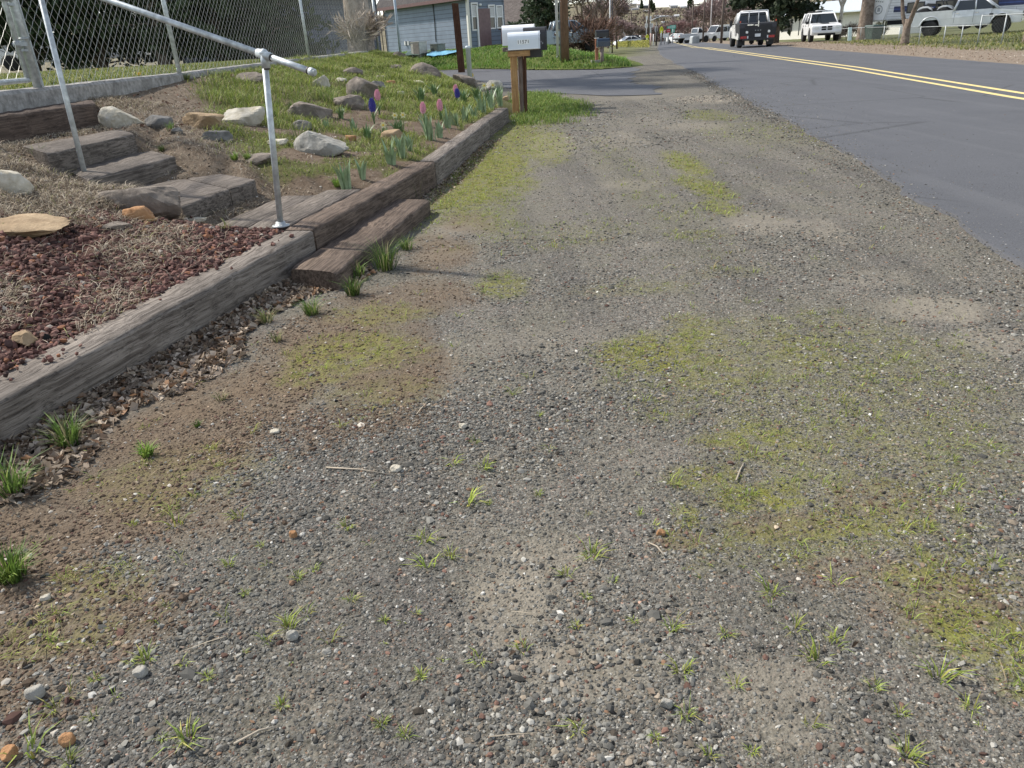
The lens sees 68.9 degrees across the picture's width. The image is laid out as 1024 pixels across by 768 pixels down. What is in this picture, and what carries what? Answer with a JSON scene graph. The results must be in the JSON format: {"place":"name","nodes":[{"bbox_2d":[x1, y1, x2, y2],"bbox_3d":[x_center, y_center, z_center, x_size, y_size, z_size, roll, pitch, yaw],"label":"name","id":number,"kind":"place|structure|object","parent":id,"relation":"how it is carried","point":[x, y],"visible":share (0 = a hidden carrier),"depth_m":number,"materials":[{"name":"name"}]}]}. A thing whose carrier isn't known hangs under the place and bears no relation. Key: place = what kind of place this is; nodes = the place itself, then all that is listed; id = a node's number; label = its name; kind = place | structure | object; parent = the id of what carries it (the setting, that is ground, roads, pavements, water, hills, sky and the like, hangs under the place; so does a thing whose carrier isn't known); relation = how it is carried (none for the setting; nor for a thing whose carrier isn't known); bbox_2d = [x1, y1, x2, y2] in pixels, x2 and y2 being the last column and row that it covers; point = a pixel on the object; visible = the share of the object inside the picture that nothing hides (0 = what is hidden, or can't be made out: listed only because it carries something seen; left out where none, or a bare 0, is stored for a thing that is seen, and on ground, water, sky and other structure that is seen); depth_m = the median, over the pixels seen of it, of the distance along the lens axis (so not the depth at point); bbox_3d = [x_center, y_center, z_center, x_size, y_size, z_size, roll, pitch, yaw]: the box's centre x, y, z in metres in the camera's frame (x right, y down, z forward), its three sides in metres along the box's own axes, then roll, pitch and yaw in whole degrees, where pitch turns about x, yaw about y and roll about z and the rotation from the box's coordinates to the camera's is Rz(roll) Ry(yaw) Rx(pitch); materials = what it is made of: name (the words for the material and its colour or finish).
{"place":"outdoors","nodes":[
{"label":"outdoors","id":0,"kind":"place"},
{"bbox_2d":[0,54,328,89],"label":"yard lawn","id":1,"kind":"structure","parent":0,"point":[115,74],"depth_m":13.21,"materials":[{"name":"plant"}]},
{"bbox_2d":[0,0,62,49],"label":"conifer","id":2,"kind":"object","parent":1,"relation":"on","point":[36,27],"visible":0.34,"depth_m":24.68,"materials":[{"name":"green plant"}]},
{"bbox_2d":[0,0,106,70],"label":"conifer","id":3,"kind":"object","parent":1,"relation":"on","point":[42,52],"visible":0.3,"depth_m":25.94,"materials":[{"name":"green plant"}]},
{"bbox_2d":[21,0,202,70],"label":"conifer","id":4,"kind":"object","parent":1,"relation":"on","point":[102,63],"visible":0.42,"depth_m":27.27,"materials":[{"name":"green plant"}]},
{"bbox_2d":[50,0,237,64],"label":"conifer","id":5,"kind":"object","parent":1,"relation":"on","point":[159,24],"visible":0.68,"depth_m":26.20,"materials":[{"name":"green plant"}]},
{"bbox_2d":[144,0,307,62],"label":"conifer","id":6,"kind":"object","parent":1,"relation":"on","point":[243,20],"visible":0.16,"depth_m":27.62,"materials":[{"name":"green plant"}]},
{"bbox_2d":[206,0,339,60],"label":"conifer","id":7,"kind":"object","parent":1,"relation":"on","point":[243,40],"visible":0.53,"depth_m":27.26,"materials":[{"name":"green plant"}]},
{"bbox_2d":[343,0,374,51],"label":"bare tree","id":8,"kind":"object","parent":1,"relation":"on","point":[346,8],"visible":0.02,"depth_m":24.21,"materials":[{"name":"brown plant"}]},
{"bbox_2d":[326,2,393,50],"bbox_3d":[-4.647,-11.120,23.236,2.306,1.652,2.093,-17,28,-27],"label":"bare shrub","id":9,"kind":"object","parent":1,"relation":"on","point":[372,27],"visible":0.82,"depth_m":23.07,"materials":[{"name":"beige plant"}]},
{"bbox_2d":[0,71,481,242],"bbox_3d":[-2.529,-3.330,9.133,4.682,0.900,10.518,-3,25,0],"label":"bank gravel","id":10,"kind":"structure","parent":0,"point":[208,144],"depth_m":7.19,"materials":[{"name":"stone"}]},
{"bbox_2d":[99,0,716,15],"label":"sky","id":11,"kind":"structure","parent":0,"point":[658,3],"materials":[{"name":"white"}]},
{"bbox_2d":[0,0,837,73],"bbox_3d":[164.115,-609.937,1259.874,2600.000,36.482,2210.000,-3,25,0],"label":"hills","id":12,"kind":"structure","parent":0,"point":[45,66],"depth_m":536.83,"materials":[{"name":"plant"}]},
{"bbox_2d":[571,3,762,25],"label":"hillside brush","id":13,"kind":"object","parent":12,"relation":"on","point":[665,12],"visible":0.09,"depth_m":542.54,"materials":[{"name":"plant"}]},
{"bbox_2d":[0,21,1023,767],"bbox_3d":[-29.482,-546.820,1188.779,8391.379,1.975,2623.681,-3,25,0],"label":"ground","id":14,"kind":"structure","parent":0,"point":[666,75],"depth_m":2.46,"materials":[{"name":"grey gravel"}]},
{"bbox_2d":[0,744,18,761],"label":"pebble","id":15,"kind":"object","parent":14,"relation":"on","point":[10,749],"visible":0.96,"depth_m":1.55,"materials":[{"name":"orange stone"}]},
{"bbox_2d":[0,533,42,585],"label":"grass clump","id":16,"kind":"object","parent":14,"relation":"on","point":[10,571],"visible":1,"depth_m":2.09,"materials":[{"name":"green plant"}]},
{"bbox_2d":[0,445,54,499],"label":"grass clump","id":17,"kind":"object","parent":14,"relation":"on","point":[12,480],"visible":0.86,"depth_m":2.50,"materials":[{"name":"green plant"}]},
{"bbox_2d":[24,684,45,700],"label":"pebble","id":18,"kind":"object","parent":14,"relation":"on","point":[32,692],"visible":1,"depth_m":1.68,"materials":[{"name":"stone"}]},
{"bbox_2d":[34,403,95,448],"bbox_3d":[-1.672,0.165,2.790,0.309,0.140,0.247,17,32,37],"label":"grass clump","id":19,"kind":"object","parent":14,"relation":"on","point":[63,437],"visible":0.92,"depth_m":2.79,"materials":[{"name":"green plant"}]},
{"bbox_2d":[58,732,75,747],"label":"pebble","id":20,"kind":"object","parent":14,"relation":"on","point":[66,739],"visible":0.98,"depth_m":1.57,"materials":[{"name":"orange stone"}]},
{"bbox_2d":[0,231,315,445],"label":"retaining timber","id":21,"kind":"object","parent":14,"relation":"on","point":[140,334],"visible":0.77,"depth_m":3.46,"materials":[{"name":"grey wood"}]},
{"bbox_2d":[2,234,293,380],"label":"lava cinders","id":22,"kind":"object","parent":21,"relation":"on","point":[49,358],"visible":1,"depth_m":3.10,"materials":[{"name":"gravel"}]},
{"bbox_2d":[0,61,512,372],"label":"garden bank","id":23,"kind":"structure","parent":14,"relation":"on","point":[323,181],"depth_m":6.87,"materials":[{"name":"soil"}]},
{"bbox_2d":[0,170,33,195],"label":"garden rock","id":24,"kind":"object","parent":23,"relation":"on","point":[13,181],"visible":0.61,"depth_m":4.75,"materials":[{"name":"stone"}]},
{"bbox_2d":[11,330,38,346],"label":"garden rock","id":25,"kind":"object","parent":23,"relation":"on","point":[25,337],"visible":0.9,"depth_m":3.21,"materials":[{"name":"beige stone"}]},
{"bbox_2d":[0,213,69,237],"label":"garden rock","id":26,"kind":"object","parent":23,"relation":"on","point":[32,225],"visible":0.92,"depth_m":4.19,"materials":[{"name":"beige stone"}]},
{"bbox_2d":[0,100,99,143],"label":"step timber","id":27,"kind":"object","parent":23,"relation":"on","point":[40,121],"visible":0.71,"depth_m":6.93,"materials":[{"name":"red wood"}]},
{"bbox_2d":[22,130,138,177],"bbox_3d":[-3.689,-1.998,6.458,0.631,0.233,1.583,1,25,10],"label":"step timber","id":28,"kind":"object","parent":23,"relation":"on","point":[61,154],"visible":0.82,"depth_m":6.20,"materials":[{"name":"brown wood"}]},
{"bbox_2d":[98,106,145,128],"bbox_3d":[-3.927,-2.603,7.489,0.438,0.285,0.219,19,23,-10],"label":"garden rock","id":29,"kind":"object","parent":23,"relation":"on","point":[111,116],"visible":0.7,"depth_m":7.40,"materials":[{"name":"stone"}]},
{"bbox_2d":[70,151,177,187],"bbox_3d":[-3.223,-1.737,6.240,0.510,0.233,1.520,1,25,10],"label":"step timber","id":30,"kind":"object","parent":23,"relation":"on","point":[146,168],"visible":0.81,"depth_m":6.07,"materials":[{"name":"grey wood"}]},
{"bbox_2d":[95,185,180,219],"bbox_3d":[-2.536,-1.219,5.084,0.604,0.250,0.272,-3,25,0],"label":"garden rock","id":31,"kind":"object","parent":23,"relation":"on","point":[163,201],"visible":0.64,"depth_m":4.97,"materials":[{"name":"grey stone"}]},
{"bbox_2d":[122,206,156,220],"bbox_3d":[-2.384,-1.074,4.792,0.211,0.136,0.148,-3,25,0],"label":"garden rock","id":32,"kind":"object","parent":23,"relation":"on","point":[146,213],"visible":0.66,"depth_m":4.73,"materials":[{"name":"orange stone"}]},
{"bbox_2d":[0,197,283,375],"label":"lava cinders","id":33,"kind":"object","parent":23,"relation":"on","point":[203,230],"visible":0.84,"depth_m":3.97,"materials":[{"name":"gravel"}]},
{"bbox_2d":[144,115,173,129],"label":"garden rock","id":34,"kind":"object","parent":23,"relation":"on","point":[157,122],"visible":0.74,"depth_m":7.52,"materials":[{"name":"stone"}]},
{"bbox_2d":[0,51,367,112],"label":"concrete kerb","id":35,"kind":"structure","parent":23,"relation":"on","point":[19,99],"depth_m":8.45,"materials":[{"name":"grey concrete"}]},
{"bbox_2d":[8,0,379,87],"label":"chain link fence","id":36,"kind":"object","parent":35,"relation":"on","point":[24,36],"visible":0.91,"depth_m":10.83,"materials":[{"name":"metal"}]},
{"bbox_2d":[0,0,30,84],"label":"garden gate","id":37,"kind":"structure","parent":36,"relation":"attached to","point":[17,44],"depth_m":7.16,"materials":[{"name":"metal"}]},
{"bbox_2d":[136,179,231,218],"bbox_3d":[-2.497,-1.399,5.769,0.501,0.218,1.161,-23,32,-37],"label":"step timber","id":38,"kind":"object","parent":23,"relation":"on","point":[198,199],"visible":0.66,"depth_m":5.59,"materials":[{"name":"grey wood"}]},
{"bbox_2d":[182,112,223,128],"bbox_3d":[-3.230,-2.739,7.860,0.455,0.222,0.364,2,25,-2],"label":"garden rock","id":39,"kind":"object","parent":23,"relation":"on","point":[198,119],"visible":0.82,"depth_m":7.74,"materials":[{"name":"beige stone"}]},
{"bbox_2d":[202,130,232,141],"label":"garden rock","id":40,"kind":"object","parent":23,"relation":"on","point":[225,136],"visible":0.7,"depth_m":7.26,"materials":[{"name":"stone"}]},
{"bbox_2d":[187,174,257,204],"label":"step timber","id":41,"kind":"object","parent":23,"relation":"on","point":[241,189],"visible":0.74,"depth_m":5.99,"materials":[{"name":"grey wood"}]},
{"bbox_2d":[222,106,264,125],"bbox_3d":[-3.014,-2.980,8.442,0.515,0.287,0.360,-3,25,0],"label":"garden rock","id":42,"kind":"object","parent":23,"relation":"on","point":[252,116],"visible":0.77,"depth_m":8.32,"materials":[{"name":"stone"}]},
{"bbox_2d":[245,153,270,164],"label":"garden rock","id":43,"kind":"object","parent":23,"relation":"on","point":[260,158],"visible":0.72,"depth_m":6.58,"materials":[{"name":"stone"}]},
{"bbox_2d":[216,195,314,227],"bbox_3d":[-1.831,-1.240,5.705,0.310,0.206,1.130,2,25,11],"label":"step timber","id":44,"kind":"object","parent":23,"relation":"on","point":[250,218],"visible":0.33,"depth_m":5.54,"materials":[{"name":"grey wood"}]},
{"bbox_2d":[249,189,359,230],"bbox_3d":[-1.518,-1.253,5.664,0.307,0.206,1.386,2,25,11],"label":"step timber","id":45,"kind":"object","parent":23,"relation":"on","point":[297,213],"visible":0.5,"depth_m":5.57,"materials":[{"name":"grey wood"}]},
{"bbox_2d":[39,0,316,227],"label":"handrail","id":46,"kind":"object","parent":45,"relation":"on","point":[265,56],"visible":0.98,"depth_m":4.83,"materials":[{"name":"metal"}]},
{"bbox_2d":[287,101,332,121],"bbox_3d":[-2.611,-3.494,9.670,0.574,0.310,0.459,4,25,-4],"label":"garden rock","id":47,"kind":"object","parent":23,"relation":"on","point":[305,109],"visible":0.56,"depth_m":9.51,"materials":[{"name":"grey stone"}]},
{"bbox_2d":[293,131,348,156],"bbox_3d":[-1.883,-2.328,7.382,0.550,0.321,0.302,5,25,-4],"label":"garden rock","id":48,"kind":"object","parent":23,"relation":"on","point":[318,144],"visible":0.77,"depth_m":7.27,"materials":[{"name":"white stone"}]},
{"bbox_2d":[330,160,351,189],"bbox_3d":[-1.404,-1.759,6.267,0.141,0.274,0.211,2,25,12],"label":"iris plant","id":49,"kind":"object","parent":23,"relation":"on","point":[344,177],"visible":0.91,"depth_m":6.26,"materials":[{"name":"green plant"}]},
{"bbox_2d":[333,94,366,108],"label":"garden rock","id":50,"kind":"object","parent":23,"relation":"on","point":[351,99],"visible":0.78,"depth_m":10.86,"materials":[{"name":"stone"}]},
{"bbox_2d":[346,76,378,97],"bbox_3d":[-2.411,-4.713,12.074,0.381,0.499,0.493,17,32,37],"label":"garden rock","id":51,"kind":"object","parent":23,"relation":"on","point":[358,85],"visible":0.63,"depth_m":11.91,"materials":[{"name":"grey stone"}]},
{"bbox_2d":[410,62,440,77],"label":"garden rock","id":52,"kind":"object","parent":23,"relation":"on","point":[423,67],"visible":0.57,"depth_m":17.00,"materials":[{"name":"stone"}]},
{"bbox_2d":[417,111,437,140],"bbox_3d":[-1.001,-3.039,8.782,0.250,0.344,0.310,-20,30,-32],"label":"iris plant","id":53,"kind":"object","parent":23,"relation":"on","point":[428,130],"visible":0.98,"depth_m":8.77,"materials":[{"name":"green plant"}]},
{"bbox_2d":[291,295,328,316],"bbox_3d":[-1.089,-0.426,4.038,0.248,0.110,0.199,-22,31,-35],"label":"grass clump","id":54,"kind":"object","parent":14,"relation":"on","point":[309,310],"visible":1,"depth_m":4.04,"materials":[{"name":"plant"}]},
{"bbox_2d":[327,274,373,296],"bbox_3d":[-0.911,-0.578,4.314,0.273,0.127,0.252,-22,31,-35],"label":"grass clump","id":55,"kind":"object","parent":14,"relation":"on","point":[353,290],"visible":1,"depth_m":4.31,"materials":[{"name":"plant"}]},
{"bbox_2d":[291,199,430,290],"bbox_3d":[-1.018,-1.032,5.407,0.378,0.207,2.178,1,25,9],"label":"step timber","id":56,"kind":"object","parent":14,"relation":"on","point":[334,260],"visible":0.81,"depth_m":4.99,"materials":[{"name":"brown wood"}]},
{"bbox_2d":[285,162,436,250],"bbox_3d":[-1.121,-1.465,6.213,0.238,0.341,2.813,2,25,11],"label":"retaining timber","id":57,"kind":"object","parent":14,"relation":"on","point":[326,225],"visible":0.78,"depth_m":5.83,"materials":[{"name":"brown wood"}]},
{"bbox_2d":[351,236,417,271],"bbox_3d":[-0.808,-0.848,4.774,0.457,0.223,0.551,-19,29,-30],"label":"grass clump","id":58,"kind":"object","parent":14,"relation":"on","point":[384,263],"visible":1,"depth_m":4.76,"materials":[{"name":"green plant"}]},
{"bbox_2d":[184,49,599,187],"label":"bank grass","id":59,"kind":"structure","parent":14,"relation":"on","point":[376,60],"depth_m":12.07,"materials":[{"name":"green plant"}]},
{"bbox_2d":[420,120,489,184],"bbox_3d":[-0.617,-2.887,9.224,0.204,0.338,3.892,0,25,7],"label":"retaining timber","id":60,"kind":"object","parent":14,"relation":"on","point":[449,157],"visible":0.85,"depth_m":8.63,"materials":[{"name":"grey wood"}]},
{"bbox_2d":[452,3,464,72],"bbox_3d":[-2.358,-15.154,33.332,0.370,3.315,0.220,-3,25,0],"label":"brown post","id":61,"kind":"object","parent":14,"relation":"on","point":[458,38],"visible":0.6,"depth_m":33.13,"materials":[{"name":"brown wood"}]},
{"bbox_2d":[479,108,508,135],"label":"retaining timber","id":62,"kind":"object","parent":14,"relation":"on","point":[498,119],"visible":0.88,"depth_m":11.71,"materials":[{"name":"grey wood"}]},
{"bbox_2d":[0,212,1010,765],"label":"soil crumbs","id":63,"kind":"object","parent":14,"relation":"on","point":[48,760],"visible":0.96,"depth_m":2.42,"materials":[{"name":"soil"}]},
{"bbox_2d":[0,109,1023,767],"bbox_3d":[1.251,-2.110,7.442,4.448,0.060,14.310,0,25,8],"label":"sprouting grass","id":64,"kind":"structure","parent":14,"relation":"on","point":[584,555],"depth_m":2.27,"materials":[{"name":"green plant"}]},
{"bbox_2d":[0,41,1023,767],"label":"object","id":65,"kind":"object","parent":14,"relation":"on","point":[220,331],"visible":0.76,"depth_m":3.29,"materials":[{"name":"plant"}]},
{"bbox_2d":[506,49,538,114],"bbox_3d":[0.222,-5.540,13.823,0.600,1.203,0.269,-3,25,0],"label":"mailbox post","id":66,"kind":"object","parent":14,"relation":"on","point":[516,75],"visible":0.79,"depth_m":13.75,"materials":[{"name":"orange wood"}]},
{"bbox_2d":[502,24,534,45],"bbox_3d":[0.135,-6.898,14.755,0.658,0.367,0.268,-2,25,3],"label":"mailbox","id":67,"kind":"object","parent":66,"relation":"on","point":[511,28],"visible":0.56,"depth_m":14.63,"materials":[{"name":"white paint"}]},
{"bbox_2d":[507,31,540,49],"bbox_3d":[0.222,-6.192,13.460,0.593,0.296,0.249,-2,25,3],"label":"mailbox","id":68,"kind":"object","parent":66,"relation":"on","point":[523,40],"visible":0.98,"depth_m":13.36,"materials":[{"name":"white paint"}]},
{"bbox_2d":[504,0,553,45],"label":"brown house","id":69,"kind":"structure","parent":14,"relation":"on","point":[512,11],"depth_m":72.31,"materials":[{"name":"red"}]},
{"bbox_2d":[507,0,578,46],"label":"conifer","id":70,"kind":"object","parent":14,"relation":"on","point":[538,13],"visible":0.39,"depth_m":64.50,"materials":[{"name":"green plant"}]},
{"bbox_2d":[558,0,645,51],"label":"bare tree","id":71,"kind":"object","parent":14,"relation":"on","point":[614,2],"visible":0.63,"depth_m":73.00,"materials":[{"name":"brown plant"}]},
{"bbox_2d":[579,0,631,47],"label":"bare tree","id":72,"kind":"object","parent":14,"relation":"on","point":[622,10],"visible":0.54,"depth_m":103.27,"materials":[{"name":"brown plant"}]},
{"bbox_2d":[610,19,770,42],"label":"brush","id":73,"kind":"object","parent":14,"relation":"on","point":[706,29],"visible":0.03,"depth_m":196.19,"materials":[{"name":"plant"}]},
{"bbox_2d":[707,24,730,41],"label":"van","id":74,"kind":"object","parent":14,"relation":"on","point":[714,31],"visible":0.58,"depth_m":114.70,"materials":[{"name":"white paint"}]},
{"bbox_2d":[701,0,751,39],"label":"bare tree","id":75,"kind":"object","parent":14,"relation":"on","point":[729,14],"visible":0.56,"depth_m":118.13,"materials":[{"name":"brown plant"}]},
{"bbox_2d":[724,0,825,42],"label":"conifer","id":76,"kind":"object","parent":14,"relation":"on","point":[778,10],"visible":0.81,"depth_m":58.80,"materials":[{"name":"green plant"}]},
{"bbox_2d":[800,10,841,41],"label":"suv","id":77,"kind":"object","parent":14,"relation":"on","point":[826,24],"visible":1,"depth_m":50.47,"materials":[{"name":"white paint"}]},
{"bbox_2d":[771,0,921,39],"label":"white house","id":78,"kind":"structure","parent":14,"relation":"on","point":[851,11],"depth_m":75.70,"materials":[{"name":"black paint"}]},
{"bbox_2d":[682,71,1023,338],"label":"edge grit","id":79,"kind":"object","parent":14,"relation":"on","point":[739,104],"visible":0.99,"depth_m":7.53,"materials":[{"name":"gravel"}]},
{"bbox_2d":[855,0,874,39],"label":"bare tree","id":80,"kind":"object","parent":14,"relation":"on","point":[866,13],"visible":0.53,"depth_m":48.28,"materials":[{"name":"grey plant"}]},
{"bbox_2d":[900,0,919,44],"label":"bare tree","id":81,"kind":"object","parent":14,"relation":"on","point":[905,35],"visible":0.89,"depth_m":35.12,"materials":[{"name":"grey plant"}]},
{"bbox_2d":[860,25,979,44],"bbox_3d":[20.136,-18.111,38.931,0.972,0.992,17.279,0,25,8],"label":"chain link fence","id":82,"kind":"object","parent":14,"relation":"on","point":[898,39],"visible":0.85,"depth_m":34.84,"materials":[{"name":"metal"}]},
{"bbox_2d":[823,30,1023,49],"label":"roadside grass","id":83,"kind":"structure","parent":14,"relation":"on","point":[971,37],"depth_m":36.41,"materials":[{"name":"green plant"}]},
{"bbox_2d":[873,0,1023,34],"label":"camper trailer","id":84,"kind":"object","parent":14,"relation":"on","point":[888,12],"visible":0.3,"depth_m":47.61,"materials":[{"name":"white plastic"}]},
{"bbox_2d":[911,0,1023,35],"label":"pickup truck","id":85,"kind":"object","parent":14,"relation":"on","point":[966,12],"visible":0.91,"depth_m":44.30,"materials":[{"name":"silver metal"}]},
{"bbox_2d":[0,94,1023,761],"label":"dry grass","id":86,"kind":"structure","parent":0,"point":[132,106],"depth_m":4.71,"materials":[{"name":"plant"}]},
{"bbox_2d":[389,44,642,69],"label":"house lawn","id":87,"kind":"structure","parent":0,"point":[634,63],"depth_m":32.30,"materials":[{"name":"green plant"}]},
{"bbox_2d":[183,0,381,63],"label":"grey outbuilding","id":88,"kind":"structure","parent":87,"relation":"on","point":[332,32],"depth_m":36.98,"materials":[{"name":"stone"}]},
{"bbox_2d":[410,41,426,57],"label":"air conditioner","id":89,"kind":"object","parent":87,"relation":"on","point":[419,47],"visible":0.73,"depth_m":43.09,"materials":[{"name":"beige metal"}]},
{"bbox_2d":[377,0,504,51],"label":"blue house","id":90,"kind":"structure","parent":87,"relation":"on","point":[482,22],"depth_m":47.70,"materials":[{"name":"grey"}]},
{"bbox_2d":[478,8,491,46],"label":"door","id":91,"kind":"structure","parent":90,"relation":"in","point":[483,14],"depth_m":46.04,"materials":[{"name":"brown wood"}]},
{"bbox_2d":[559,0,568,62],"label":"utility pole","id":92,"kind":"object","parent":87,"relation":"on","point":[564,30],"visible":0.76,"depth_m":30.75,"materials":[{"name":"brown wood"}]},
{"bbox_2d":[545,20,605,50],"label":"pickup truck","id":93,"kind":"object","parent":87,"relation":"on","point":[551,36],"visible":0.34,"depth_m":48.92,"materials":[{"name":"white paint"}]},
{"bbox_2d":[550,7,620,52],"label":"bare shrub","id":94,"kind":"object","parent":87,"relation":"on","point":[602,24],"visible":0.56,"depth_m":48.79,"materials":[{"name":"brown plant"}]},
{"bbox_2d":[439,67,661,95],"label":"side road","id":95,"kind":"structure","parent":0,"point":[611,82],"depth_m":23.02,"materials":[{"name":"grey asphalt"}]},
{"bbox_2d":[0,43,91,70],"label":"sedan","id":96,"kind":"object","parent":95,"relation":"on","point":[14,63],"visible":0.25,"depth_m":32.85,"materials":[{"name":"black paint"}]},
{"bbox_2d":[657,41,1023,268],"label":"road","id":97,"kind":"structure","parent":0,"point":[888,108],"depth_m":10.61,"materials":[{"name":"grey asphalt"}]},
{"bbox_2d":[672,28,711,42],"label":"flatbed truck","id":98,"kind":"object","parent":97,"relation":"on","point":[681,38],"visible":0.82,"depth_m":111.03,"materials":[{"name":"white paint"}]},
{"bbox_2d":[729,9,776,47],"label":"pickup truck","id":99,"kind":"object","parent":97,"relation":"on","point":[752,26],"visible":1,"depth_m":44.39,"materials":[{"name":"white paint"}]},
{"bbox_2d":[674,42,1023,99],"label":"road marking","id":100,"kind":"object","parent":97,"relation":"on","point":[895,77],"visible":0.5,"depth_m":16.07,"materials":[{"name":"paint"}]},
{"bbox_2d":[681,43,1023,93],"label":"road marking","id":101,"kind":"object","parent":97,"relation":"on","point":[897,73],"visible":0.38,"depth_m":17.09,"materials":[{"name":"paint"}]},
{"bbox_2d":[727,84,1021,257],"bbox_3d":[5.590,-3.538,9.957,3.718,0.019,15.450,1,25,9],"label":"edge grit","id":102,"kind":"object","parent":97,"relation":"on","point":[867,146],"visible":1,"depth_m":8.78,"materials":[{"name":"gravel"}]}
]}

